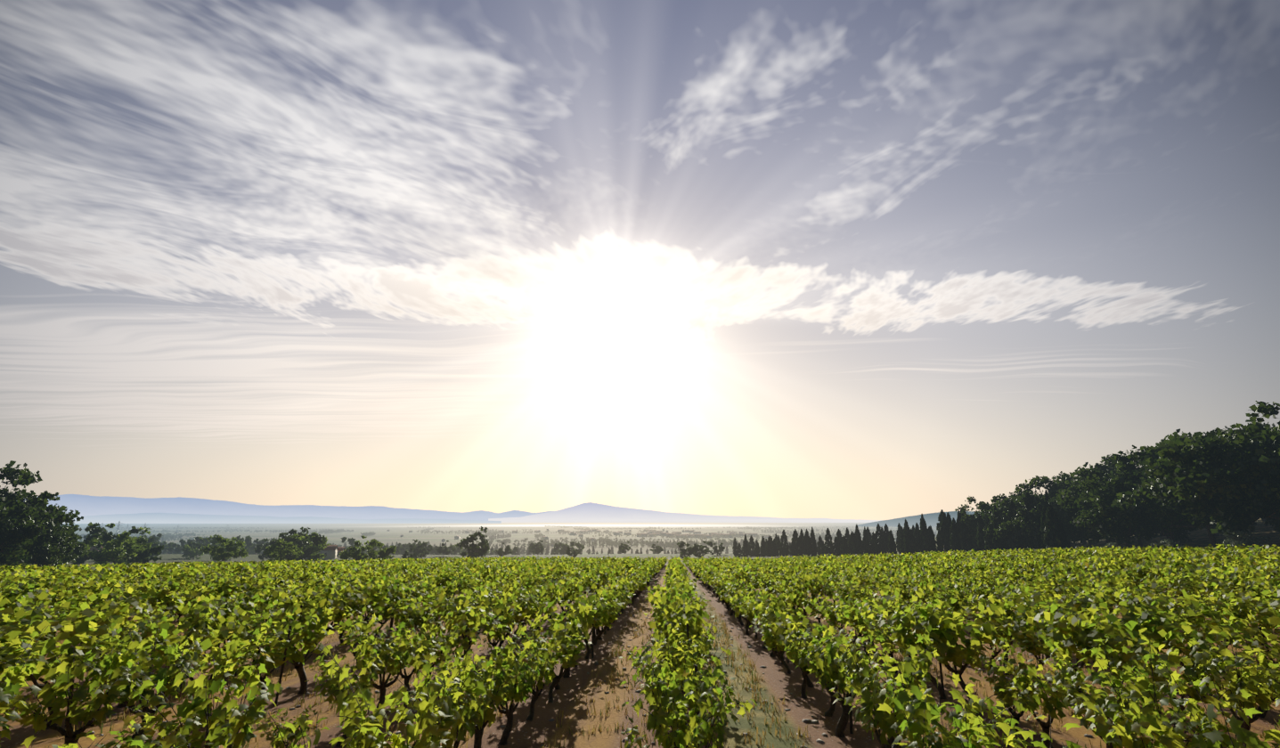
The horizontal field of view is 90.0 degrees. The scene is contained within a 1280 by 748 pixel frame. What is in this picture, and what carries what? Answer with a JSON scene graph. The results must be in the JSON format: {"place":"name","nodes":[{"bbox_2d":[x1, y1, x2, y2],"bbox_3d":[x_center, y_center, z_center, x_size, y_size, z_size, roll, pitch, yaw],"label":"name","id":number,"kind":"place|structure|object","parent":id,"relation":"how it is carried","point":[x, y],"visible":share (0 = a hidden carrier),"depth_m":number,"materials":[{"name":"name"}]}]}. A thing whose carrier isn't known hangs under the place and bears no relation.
{"place":"outdoors","nodes":[
{"label":"outdoors","id":0,"kind":"place"},
{"bbox_2d":[100,521,229,535],"bbox_3d":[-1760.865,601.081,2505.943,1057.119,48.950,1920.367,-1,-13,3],"label":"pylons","id":1,"kind":"object","parent":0,"point":[118,525],"visible":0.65,"depth_m":2099.94,"materials":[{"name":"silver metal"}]},
{"bbox_2d":[62,513,501,523],"bbox_3d":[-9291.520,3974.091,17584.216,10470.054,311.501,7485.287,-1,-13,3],"label":"hills","id":2,"kind":"structure","parent":0,"point":[158,518],"depth_m":17422.15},
{"bbox_2d":[24,494,551,521],"bbox_3d":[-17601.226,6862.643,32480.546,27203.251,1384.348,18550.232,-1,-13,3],"label":"mountain","id":3,"kind":"structure","parent":0,"point":[85,505],"depth_m":34022.62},
{"bbox_2d":[0,518,1279,747],"bbox_3d":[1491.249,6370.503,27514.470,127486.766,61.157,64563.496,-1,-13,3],"label":"terrain","id":4,"kind":"structure","parent":0,"point":[778,682],"depth_m":12.33,"materials":[{"name":"soil"}]},
{"bbox_2d":[0,460,87,567],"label":"trees","id":5,"kind":"object","parent":4,"relation":"on","point":[20,517],"depth_m":93.90,"materials":[{"name":"green plant"}]},
{"bbox_2d":[81,522,396,564],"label":"trees","id":6,"kind":"object","parent":4,"relation":"on","point":[218,553],"depth_m":159.91,"materials":[{"name":"green plant"}]},
{"bbox_2d":[71,521,725,565],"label":"trees","id":7,"kind":"object","parent":4,"relation":"on","point":[105,535],"depth_m":218.77,"materials":[{"name":"green plant"}]},
{"bbox_2d":[97,529,892,559],"bbox_3d":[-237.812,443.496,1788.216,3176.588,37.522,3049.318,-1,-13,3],"label":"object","id":8,"kind":"structure","parent":4,"relation":"on","point":[332,554],"depth_m":2049.21,"materials":[{"name":"green plant"}]},
{"bbox_2d":[89,529,854,551],"bbox_3d":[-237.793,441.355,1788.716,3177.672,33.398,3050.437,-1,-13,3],"label":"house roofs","id":9,"kind":"structure","parent":8,"relation":"on","point":[333,548],"depth_m":2003.13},
{"bbox_2d":[319,529,741,555],"bbox_3d":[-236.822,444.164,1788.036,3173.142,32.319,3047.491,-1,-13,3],"label":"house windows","id":10,"kind":"structure","parent":8,"relation":"in","point":[591,540],"depth_m":2050.62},
{"bbox_2d":[78,525,937,554],"bbox_3d":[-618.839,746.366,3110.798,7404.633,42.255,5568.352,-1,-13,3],"label":"plain trees","id":11,"kind":"object","parent":4,"relation":"on","point":[250,546],"materials":[{"name":"green plant"}]},
{"bbox_2d":[0,560,1279,741],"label":"vine","id":12,"kind":"object","parent":4,"relation":"on","point":[1158,611],"depth_m":14.05,"materials":[{"name":"green plant"}]},
{"bbox_2d":[0,597,1279,747],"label":"vine","id":13,"kind":"object","parent":4,"relation":"on","point":[451,713],"depth_m":6.60,"materials":[{"name":"green plant"}]},
{"bbox_2d":[0,596,1279,747],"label":"grass tufts","id":14,"kind":"object","parent":4,"relation":"on","point":[616,652],"visible":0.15,"depth_m":11.14,"materials":[{"name":"green plant"}]},
{"bbox_2d":[0,547,1279,603],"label":"vine","id":15,"kind":"object","parent":4,"relation":"on","point":[1143,566],"depth_m":40.17,"materials":[{"name":"green plant"}]},
{"bbox_2d":[0,544,1279,574],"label":"vine","id":16,"kind":"object","parent":4,"relation":"on","point":[1034,553],"depth_m":82.04,"materials":[{"name":"green plant"}]},
{"bbox_2d":[36,576,1275,747],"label":"vineyard stakes","id":17,"kind":"object","parent":4,"relation":"on","point":[592,656],"visible":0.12,"depth_m":11.21,"materials":[{"name":"brown wood"}]},
{"bbox_2d":[37,614,1278,747],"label":"pebbles","id":18,"kind":"object","parent":4,"relation":"on","point":[813,721],"visible":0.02,"depth_m":10.66,"materials":[{"name":"stone"}]},
{"bbox_2d":[732,489,1070,557],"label":"cypress trees","id":19,"kind":"object","parent":4,"relation":"on","point":[1045,536],"depth_m":181.03,"materials":[{"name":"green plant"}]},
{"bbox_2d":[954,400,1279,549],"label":"trees","id":20,"kind":"object","parent":4,"relation":"on","point":[1188,476],"depth_m":97.03,"materials":[{"name":"green plant"}]},
{"bbox_2d":[1100,529,1271,549],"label":"bushes","id":21,"kind":"object","parent":4,"relation":"on","point":[1239,534],"depth_m":85.12,"materials":[{"name":"green plant"}]},
{"bbox_2d":[0,0,1279,520],"label":"sky","id":22,"kind":"structure","parent":0,"point":[835,259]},
{"bbox_2d":[488,502,882,522],"bbox_3d":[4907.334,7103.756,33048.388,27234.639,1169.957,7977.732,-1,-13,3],"label":"mountain","id":23,"kind":"structure","parent":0,"point":[590,512],"depth_m":35070.15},
{"bbox_2d":[857,511,978,527],"bbox_3d":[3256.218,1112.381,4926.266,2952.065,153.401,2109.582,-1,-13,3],"label":"hill","id":24,"kind":"structure","parent":0,"point":[931,519],"depth_m":5660.54,"materials":[{"name":"grey"}]}
]}

